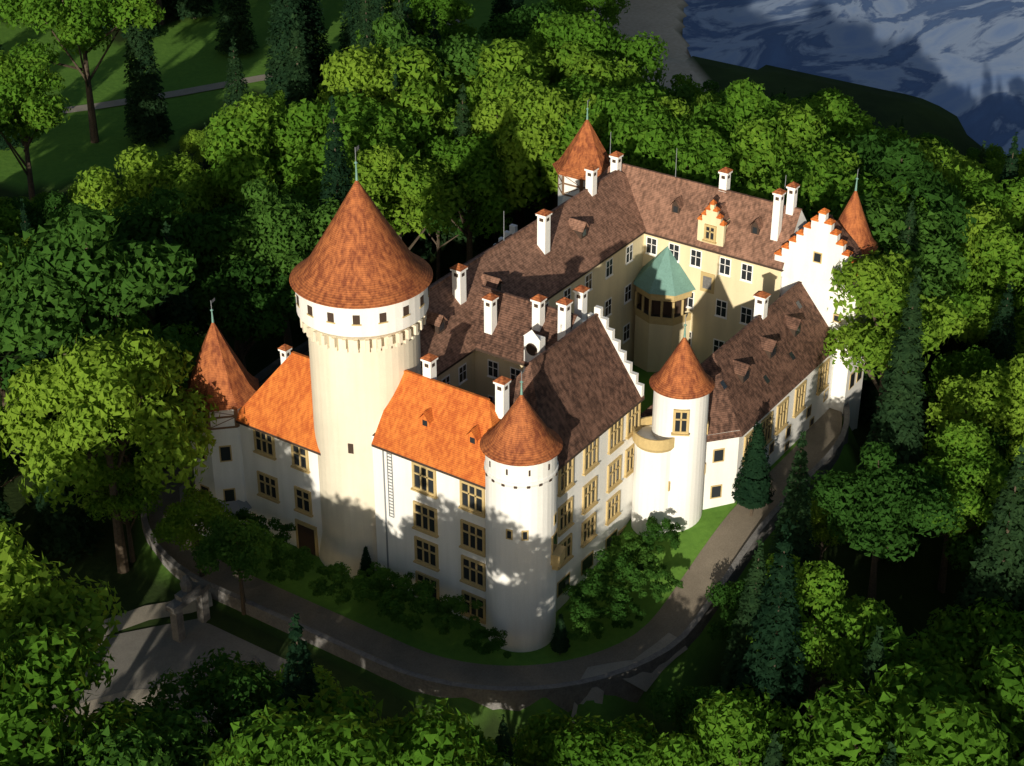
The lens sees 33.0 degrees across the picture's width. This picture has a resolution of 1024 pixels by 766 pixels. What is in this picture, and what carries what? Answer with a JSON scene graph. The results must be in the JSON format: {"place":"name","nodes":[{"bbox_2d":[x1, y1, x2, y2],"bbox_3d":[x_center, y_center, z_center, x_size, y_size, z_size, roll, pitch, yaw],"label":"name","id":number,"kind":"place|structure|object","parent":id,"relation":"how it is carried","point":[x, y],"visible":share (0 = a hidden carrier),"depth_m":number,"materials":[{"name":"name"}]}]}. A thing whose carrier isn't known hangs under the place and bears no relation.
{"place":"outdoors","nodes":[
{"label":"outdoors","id":0,"kind":"place"},
{"bbox_2d":[86,592,212,638],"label":"path","id":1,"kind":"structure","parent":0,"point":[136,616],"depth_m":156.05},
{"bbox_2d":[52,619,285,740],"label":"plaza paving","id":2,"kind":"structure","parent":0,"point":[142,658],"depth_m":151.33,"materials":[{"name":"grey stone"}]},
{"bbox_2d":[0,0,981,765],"bbox_3d":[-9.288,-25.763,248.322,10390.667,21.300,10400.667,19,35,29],"label":"ground","id":3,"kind":"structure","parent":0,"point":[186,54],"depth_m":170.63,"materials":[{"name":"green plant"}]},
{"bbox_2d":[2,189,66,240],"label":"tree","id":4,"kind":"object","parent":3,"relation":"on","point":[50,204],"visible":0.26,"depth_m":198.70,"materials":[{"name":"green plant"}]},
{"bbox_2d":[0,50,70,199],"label":"tree","id":5,"kind":"object","parent":3,"relation":"on","point":[18,82],"visible":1,"depth_m":219.73,"materials":[{"name":"green plant"}]},
{"bbox_2d":[0,517,126,678],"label":"tree","id":6,"kind":"object","parent":3,"relation":"on","point":[23,588],"visible":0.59,"depth_m":123.91,"materials":[{"name":"green plant"}]},
{"bbox_2d":[32,343,106,563],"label":"tree","id":7,"kind":"object","parent":3,"relation":"on","point":[68,528],"visible":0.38,"depth_m":162.16,"materials":[{"name":"green plant"}]},
{"bbox_2d":[0,620,165,765],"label":"tree","id":8,"kind":"object","parent":3,"relation":"on","point":[32,693],"visible":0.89,"depth_m":114.47,"materials":[{"name":"green plant"}]},
{"bbox_2d":[0,0,165,142],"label":"tree","id":9,"kind":"object","parent":3,"relation":"on","point":[71,25],"visible":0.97,"depth_m":241.89,"materials":[{"name":"green plant"}]},
{"bbox_2d":[0,202,199,494],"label":"tree","id":10,"kind":"object","parent":3,"relation":"on","point":[66,271],"visible":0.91,"depth_m":158.50,"materials":[{"name":"green plant"}]},
{"bbox_2d":[0,327,219,573],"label":"tree","id":11,"kind":"object","parent":3,"relation":"on","point":[121,367],"visible":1,"depth_m":150.70,"materials":[{"name":"green plant"}]},
{"bbox_2d":[73,451,166,562],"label":"tree","id":12,"kind":"object","parent":3,"relation":"on","point":[124,473],"visible":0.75,"depth_m":157.11,"materials":[{"name":"green plant"}]},
{"bbox_2d":[47,702,223,765],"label":"tree","id":13,"kind":"object","parent":3,"relation":"on","point":[194,755],"visible":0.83,"depth_m":115.22,"materials":[{"name":"green plant"}]},
{"bbox_2d":[43,184,247,325],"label":"tree","id":14,"kind":"object","parent":3,"relation":"on","point":[196,237],"visible":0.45,"depth_m":175.11,"materials":[{"name":"green plant"}]},
{"bbox_2d":[122,0,174,147],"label":"tree","id":15,"kind":"object","parent":3,"relation":"on","point":[148,119],"visible":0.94,"depth_m":248.60,"materials":[{"name":"green plant"}]},
{"bbox_2d":[72,144,238,306],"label":"tree","id":16,"kind":"object","parent":3,"relation":"on","point":[196,188],"visible":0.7,"depth_m":196.83,"materials":[{"name":"green plant"}]},
{"bbox_2d":[92,668,222,761],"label":"tree","id":17,"kind":"object","parent":3,"relation":"on","point":[170,688],"visible":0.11,"depth_m":126.08,"materials":[{"name":"green plant"}]},
{"bbox_2d":[152,221,204,442],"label":"tree","id":18,"kind":"object","parent":3,"relation":"on","point":[179,315],"visible":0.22,"depth_m":171.34,"materials":[{"name":"green plant"}]},
{"bbox_2d":[165,575,209,642],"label":"stone gate","id":19,"kind":"structure","parent":3,"relation":"on","point":[190,591],"depth_m":152.10,"materials":[{"name":"grey stone"}]},
{"bbox_2d":[150,487,231,576],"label":"tree","id":20,"kind":"object","parent":3,"relation":"on","point":[181,520],"visible":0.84,"depth_m":154.83,"materials":[{"name":"green plant"}]},
{"bbox_2d":[179,298,258,536],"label":"tower","id":21,"kind":"structure","parent":3,"relation":"on","point":[224,377],"depth_m":160.30,"materials":[{"name":"white paint"}]},
{"bbox_2d":[169,256,299,369],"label":"tree","id":22,"kind":"object","parent":3,"relation":"on","point":[237,319],"visible":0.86,"depth_m":175.15,"materials":[{"name":"green plant"}]},
{"bbox_2d":[214,0,259,55],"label":"tree","id":23,"kind":"object","parent":3,"relation":"on","point":[233,20],"visible":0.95,"depth_m":283.62,"materials":[{"name":"green plant"}]},
{"bbox_2d":[191,513,292,614],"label":"tree","id":24,"kind":"object","parent":3,"relation":"on","point":[226,536],"visible":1,"depth_m":150.05,"materials":[{"name":"green plant"}]},
{"bbox_2d":[163,647,337,755],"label":"tree","id":25,"kind":"object","parent":3,"relation":"on","point":[250,688],"visible":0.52,"depth_m":124.25,"materials":[{"name":"green plant"}]},
{"bbox_2d":[197,91,323,275],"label":"tree","id":26,"kind":"object","parent":3,"relation":"on","point":[233,137],"visible":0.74,"depth_m":195.39,"materials":[{"name":"green plant"}]},
{"bbox_2d":[210,177,341,351],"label":"tree","id":27,"kind":"object","parent":3,"relation":"on","point":[293,223],"visible":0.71,"depth_m":180.47,"materials":[{"name":"green plant"}]},
{"bbox_2d":[236,344,321,555],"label":"wing","id":28,"kind":"structure","parent":3,"relation":"on","point":[279,445],"depth_m":159.23,"materials":[{"name":"white paint"}]},
{"bbox_2d":[262,0,321,100],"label":"tree","id":29,"kind":"object","parent":3,"relation":"on","point":[284,22],"visible":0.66,"depth_m":260.74,"materials":[{"name":"green plant"}]},
{"bbox_2d":[265,546,323,582],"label":"shrub","id":30,"kind":"object","parent":3,"relation":"on","point":[306,563],"visible":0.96,"depth_m":154.79,"materials":[{"name":"green plant"}]},
{"bbox_2d":[281,13,315,180],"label":"tree","id":31,"kind":"object","parent":3,"relation":"on","point":[297,80],"visible":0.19,"depth_m":209.89,"materials":[{"name":"green plant"}]},
{"bbox_2d":[279,613,326,731],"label":"tree","id":32,"kind":"object","parent":3,"relation":"on","point":[299,653],"visible":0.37,"depth_m":120.17,"materials":[{"name":"green plant"}]},
{"bbox_2d":[286,0,331,91],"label":"tree","id":33,"kind":"object","parent":3,"relation":"on","point":[308,5],"visible":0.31,"depth_m":266.96,"materials":[{"name":"green plant"}]},
{"bbox_2d":[317,95,352,239],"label":"tree","id":34,"kind":"object","parent":3,"relation":"on","point":[334,154],"visible":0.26,"depth_m":184.34,"materials":[{"name":"green plant"}]},
{"bbox_2d":[203,684,480,765],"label":"tree","id":35,"kind":"object","parent":3,"relation":"on","point":[318,736],"visible":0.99,"depth_m":111.14,"materials":[{"name":"green plant"}]},
{"bbox_2d":[253,92,441,212],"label":"tree","id":36,"kind":"object","parent":3,"relation":"on","point":[373,123],"visible":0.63,"depth_m":196.29,"materials":[{"name":"green plant"}]},
{"bbox_2d":[289,145,432,578],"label":"great tower","id":37,"kind":"structure","parent":3,"relation":"on","point":[360,277],"depth_m":148.09,"materials":[{"name":"white paint"}]},
{"bbox_2d":[314,42,448,150],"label":"tree","id":38,"kind":"object","parent":3,"relation":"on","point":[357,67],"visible":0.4,"depth_m":205.96,"materials":[{"name":"green plant"}]},
{"bbox_2d":[332,142,472,249],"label":"tree","id":39,"kind":"object","parent":3,"relation":"on","point":[425,188],"visible":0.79,"depth_m":189.88,"materials":[{"name":"green plant"}]},
{"bbox_2d":[376,575,440,630],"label":"shrub","id":40,"kind":"object","parent":3,"relation":"on","point":[394,610],"visible":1,"depth_m":149.10,"materials":[{"name":"green plant"}]},
{"bbox_2d":[335,12,492,119],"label":"tree","id":41,"kind":"object","parent":3,"relation":"on","point":[399,40],"visible":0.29,"depth_m":211.70,"materials":[{"name":"green plant"}]},
{"bbox_2d":[391,0,478,47],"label":"tree","id":42,"kind":"object","parent":3,"relation":"on","point":[450,11],"visible":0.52,"depth_m":261.80,"materials":[{"name":"green plant"}]},
{"bbox_2d":[371,353,511,626],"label":"castle wing","id":43,"kind":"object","parent":3,"relation":"on","point":[429,471],"visible":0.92,"depth_m":149.61,"materials":[{"name":"white paint"}]},
{"bbox_2d":[370,44,526,238],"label":"tree","id":44,"kind":"object","parent":3,"relation":"on","point":[442,125],"visible":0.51,"depth_m":207.08,"materials":[{"name":"green plant"}]},
{"bbox_2d":[427,594,483,634],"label":"shrub","id":45,"kind":"object","parent":3,"relation":"on","point":[458,605],"visible":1,"depth_m":148.69,"materials":[{"name":"green plant"}]},
{"bbox_2d":[396,722,519,765],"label":"tree","id":46,"kind":"object","parent":3,"relation":"on","point":[487,749],"visible":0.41,"depth_m":127.96,"materials":[{"name":"green plant"}]},
{"bbox_2d":[435,83,492,268],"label":"tree","id":47,"kind":"object","parent":3,"relation":"on","point":[456,248],"visible":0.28,"depth_m":210.42,"materials":[{"name":"green plant"}]},
{"bbox_2d":[404,131,549,261],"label":"tree","id":48,"kind":"object","parent":3,"relation":"on","point":[464,164],"visible":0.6,"depth_m":196.99,"materials":[{"name":"green plant"}]},
{"bbox_2d":[148,350,841,685],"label":"road","id":49,"kind":"structure","parent":3,"relation":"on","point":[677,612],"depth_m":154.60,"materials":[{"name":"grey asphalt"}]},
{"bbox_2d":[141,340,849,711],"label":"terrace retaining wall","id":50,"kind":"structure","parent":3,"relation":"on","point":[565,696],"depth_m":149.09,"materials":[{"name":"grey stone"}]},
{"bbox_2d":[480,368,565,651],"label":"round tower","id":51,"kind":"structure","parent":3,"relation":"on","point":[521,444],"depth_m":144.21,"materials":[{"name":"white paint"}]},
{"bbox_2d":[477,0,576,54],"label":"tree","id":52,"kind":"object","parent":3,"relation":"on","point":[514,26],"visible":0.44,"depth_m":254.62,"materials":[{"name":"green plant"}]},
{"bbox_2d":[470,285,589,401],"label":"castle wing","id":53,"kind":"structure","parent":3,"relation":"on","point":[514,335],"depth_m":158.01,"materials":[{"name":"brown tile"}]},
{"bbox_2d":[420,164,645,392],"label":"castle wing","id":54,"kind":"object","parent":3,"relation":"on","point":[591,235],"visible":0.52,"depth_m":171.11,"materials":[{"name":"brown tile"}]},
{"bbox_2d":[447,36,620,229],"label":"tree","id":55,"kind":"object","parent":3,"relation":"on","point":[534,64],"visible":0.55,"depth_m":213.49,"materials":[{"name":"green plant"}]},
{"bbox_2d":[467,77,611,210],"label":"tree","id":56,"kind":"object","parent":3,"relation":"on","point":[523,124],"visible":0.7,"depth_m":198.70,"materials":[{"name":"green plant"}]},
{"bbox_2d":[492,297,644,611],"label":"wing","id":57,"kind":"structure","parent":3,"relation":"on","point":[583,390],"depth_m":153.07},
{"bbox_2d":[552,99,610,205],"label":"tower","id":58,"kind":"structure","parent":3,"relation":"on","point":[585,148],"depth_m":187.46,"materials":[{"name":"brown tile"}]},
{"bbox_2d":[562,578,612,621],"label":"shrub","id":59,"kind":"object","parent":3,"relation":"on","point":[575,594],"visible":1,"depth_m":150.21,"materials":[{"name":"green plant"}]},
{"bbox_2d":[545,0,630,27],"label":"tree","id":60,"kind":"object","parent":3,"relation":"on","point":[611,8],"visible":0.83,"depth_m":274.06,"materials":[{"name":"green plant"}]},
{"bbox_2d":[510,709,682,765],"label":"tree","id":61,"kind":"object","parent":3,"relation":"on","point":[556,741],"visible":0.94,"depth_m":130.25,"materials":[{"name":"green plant"}]},
{"bbox_2d":[525,9,668,87],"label":"tree","id":62,"kind":"object","parent":3,"relation":"on","point":[590,33],"visible":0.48,"depth_m":224.12,"materials":[{"name":"green plant"}]},
{"bbox_2d":[528,81,675,193],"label":"tree","id":63,"kind":"object","parent":3,"relation":"on","point":[572,125],"visible":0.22,"depth_m":199.55,"materials":[{"name":"green plant"}]},
{"bbox_2d":[583,548,641,600],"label":"shrub","id":64,"kind":"object","parent":3,"relation":"on","point":[625,563],"visible":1,"depth_m":152.21,"materials":[{"name":"green plant"}]},
{"bbox_2d":[558,97,698,171],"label":"tree","id":65,"kind":"object","parent":3,"relation":"on","point":[626,128],"visible":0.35,"depth_m":193.25,"materials":[{"name":"green plant"}]},
{"bbox_2d":[633,246,695,371],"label":"stair tower","id":66,"kind":"structure","parent":3,"relation":"on","point":[665,287],"depth_m":181.74,"materials":[{"name":"white paint"}]},
{"bbox_2d":[631,313,714,535],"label":"tower","id":67,"kind":"structure","parent":3,"relation":"on","point":[669,437],"depth_m":156.33,"materials":[{"name":"white paint"}]},
{"bbox_2d":[645,685,733,763],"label":"tree","id":68,"kind":"object","parent":3,"relation":"on","point":[678,711],"visible":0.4,"depth_m":138.43,"materials":[{"name":"green plant"}]},
{"bbox_2d":[597,135,806,363],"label":"castle wing","id":69,"kind":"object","parent":3,"relation":"on","point":[721,245],"visible":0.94,"depth_m":178.63,"materials":[{"name":"brown tile"}]},
{"bbox_2d":[635,123,768,192],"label":"tree","id":70,"kind":"object","parent":3,"relation":"on","point":[699,158],"visible":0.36,"depth_m":186.66,"materials":[{"name":"green plant"}]},
{"bbox_2d":[705,579,759,645],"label":"bush","id":71,"kind":"object","parent":3,"relation":"on","point":[727,594],"visible":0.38,"depth_m":149.91,"materials":[{"name":"green plant"}]},
{"bbox_2d":[654,77,816,171],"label":"tree","id":72,"kind":"object","parent":3,"relation":"on","point":[716,119],"visible":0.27,"depth_m":194.12,"materials":[{"name":"green plant"}]},
{"bbox_2d":[640,281,837,509],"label":"wing","id":73,"kind":"object","parent":3,"relation":"on","point":[771,367],"visible":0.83,"depth_m":165.30,"materials":[{"name":"brown tile"}]},
{"bbox_2d":[715,539,776,742],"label":"tree","id":74,"kind":"object","parent":3,"relation":"on","point":[738,641],"visible":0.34,"depth_m":142.02,"materials":[{"name":"green plant"}]},
{"bbox_2d":[646,683,857,765],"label":"tree","id":75,"kind":"object","parent":3,"relation":"on","point":[730,724],"visible":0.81,"depth_m":129.19,"materials":[{"name":"green plant"}]},
{"bbox_2d":[731,422,775,515],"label":"thuja","id":76,"kind":"object","parent":3,"relation":"on","point":[752,490],"visible":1,"depth_m":157.87,"materials":[{"name":"green plant"}]},
{"bbox_2d":[712,517,808,764],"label":"tree","id":77,"kind":"object","parent":3,"relation":"on","point":[772,680],"visible":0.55,"depth_m":132.67,"materials":[{"name":"green plant"}]},
{"bbox_2d":[681,113,870,211],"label":"tree","id":78,"kind":"object","parent":3,"relation":"on","point":[765,149],"visible":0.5,"depth_m":186.06,"materials":[{"name":"green plant"}]},
{"bbox_2d":[698,103,866,218],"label":"tree","id":79,"kind":"object","parent":3,"relation":"on","point":[798,116],"visible":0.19,"depth_m":191.44,"materials":[{"name":"green plant"}]},
{"bbox_2d":[765,430,815,627],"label":"tree","id":80,"kind":"object","parent":3,"relation":"on","point":[797,492],"visible":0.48,"depth_m":149.98,"materials":[{"name":"green plant"}]},
{"bbox_2d":[770,181,869,430],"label":"stepped gable block","id":81,"kind":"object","parent":3,"relation":"on","point":[814,252],"visible":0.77,"depth_m":172.26,"materials":[{"name":"white paint"}]},
{"bbox_2d":[746,550,898,728],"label":"tree","id":82,"kind":"object","parent":3,"relation":"on","point":[836,652],"visible":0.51,"depth_m":140.25,"materials":[{"name":"green plant"}]},
{"bbox_2d":[794,91,911,156],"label":"tree","id":83,"kind":"object","parent":3,"relation":"on","point":[855,123],"visible":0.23,"depth_m":210.31,"materials":[{"name":"green plant"}]},
{"bbox_2d":[837,169,877,255],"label":"tower","id":84,"kind":"structure","parent":3,"relation":"on","point":[852,221],"depth_m":171.73,"materials":[{"name":"orange tile"}]},
{"bbox_2d":[841,625,890,760],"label":"tree","id":85,"kind":"object","parent":3,"relation":"on","point":[873,663],"visible":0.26,"depth_m":133.24,"materials":[{"name":"green plant"}]},
{"bbox_2d":[798,177,959,321],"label":"tree","id":86,"kind":"object","parent":3,"relation":"on","point":[819,204],"visible":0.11,"depth_m":182.42,"materials":[{"name":"green plant"}]},
{"bbox_2d":[806,441,965,606],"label":"tree","id":87,"kind":"object","parent":3,"relation":"on","point":[902,496],"visible":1,"depth_m":150.50,"materials":[{"name":"green plant"}]},
{"bbox_2d":[846,267,925,564],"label":"tree","id":88,"kind":"object","parent":3,"relation":"on","point":[898,426],"visible":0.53,"depth_m":157.14,"materials":[{"name":"green plant"}]},
{"bbox_2d":[805,192,971,314],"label":"tree","id":89,"kind":"object","parent":3,"relation":"on","point":[930,253],"visible":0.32,"depth_m":176.93,"materials":[{"name":"green plant"}]},
{"bbox_2d":[858,195,924,428],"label":"tree","id":90,"kind":"object","parent":3,"relation":"on","point":[868,406],"visible":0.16,"depth_m":182.75,"materials":[{"name":"green plant"}]},
{"bbox_2d":[822,250,967,439],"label":"tree","id":91,"kind":"object","parent":3,"relation":"on","point":[882,288],"visible":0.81,"depth_m":166.61,"materials":[{"name":"green plant"}]},
{"bbox_2d":[780,625,1023,765],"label":"tree","id":92,"kind":"object","parent":3,"relation":"on","point":[919,684],"visible":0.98,"depth_m":126.91,"materials":[{"name":"green plant"}]},
{"bbox_2d":[839,129,976,293],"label":"tree","id":93,"kind":"object","parent":3,"relation":"on","point":[894,162],"visible":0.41,"depth_m":185.53,"materials":[{"name":"green plant"}]},
{"bbox_2d":[902,150,1014,240],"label":"tree","id":94,"kind":"object","parent":3,"relation":"on","point":[990,193],"visible":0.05,"depth_m":204.84,"materials":[{"name":"green plant"}]},
{"bbox_2d":[925,178,1006,275],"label":"tree","id":95,"kind":"object","parent":3,"relation":"on","point":[979,215],"visible":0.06,"depth_m":194.94,"materials":[{"name":"green plant"}]},
{"bbox_2d":[914,419,1020,592],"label":"tree","id":96,"kind":"object","parent":3,"relation":"on","point":[968,448],"visible":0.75,"depth_m":156.84,"materials":[{"name":"green plant"}]},
{"bbox_2d":[914,596,1023,755],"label":"tree","id":97,"kind":"object","parent":3,"relation":"on","point":[968,643],"visible":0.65,"depth_m":142.47,"materials":[{"name":"green plant"}]},
{"bbox_2d":[921,345,1023,434],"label":"tree","id":98,"kind":"object","parent":3,"relation":"on","point":[966,365],"visible":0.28,"depth_m":177.01,"materials":[{"name":"green plant"}]},
{"bbox_2d":[925,353,1023,495],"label":"tree","id":99,"kind":"object","parent":3,"relation":"on","point":[1007,393],"visible":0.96,"depth_m":164.91,"materials":[{"name":"green plant"}]},
{"bbox_2d":[935,444,1023,723],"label":"tree","id":100,"kind":"object","parent":3,"relation":"on","point":[997,565],"visible":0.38,"depth_m":143.76,"materials":[{"name":"green plant"}]},
{"bbox_2d":[942,311,1023,373],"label":"tree","id":101,"kind":"object","parent":3,"relation":"on","point":[979,329],"visible":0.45,"depth_m":187.39,"materials":[{"name":"green plant"}]},
{"bbox_2d":[943,517,1023,605],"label":"tree","id":102,"kind":"object","parent":3,"relation":"on","point":[961,551],"visible":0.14,"depth_m":154.76,"materials":[{"name":"green plant"}]},
{"bbox_2d":[950,221,1023,324],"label":"tree","id":103,"kind":"object","parent":3,"relation":"on","point":[1013,251],"visible":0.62,"depth_m":191.27,"materials":[{"name":"green plant"}]},
{"bbox_2d":[950,165,1023,257],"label":"tree","id":104,"kind":"object","parent":3,"relation":"on","point":[1016,216],"visible":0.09,"depth_m":209.42,"materials":[{"name":"green plant"}]},
{"bbox_2d":[972,281,1016,445],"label":"tree","id":105,"kind":"object","parent":3,"relation":"on","point":[1004,339],"visible":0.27,"depth_m":181.33,"materials":[{"name":"green plant"}]},
{"bbox_2d":[569,633,687,765],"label":"path","id":106,"kind":"structure","parent":0,"point":[643,681],"depth_m":148.03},
{"bbox_2d":[682,0,1023,154],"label":"pond water","id":107,"kind":"structure","parent":0,"point":[962,61],"depth_m":320.99,"materials":[{"name":"blue liquid"}]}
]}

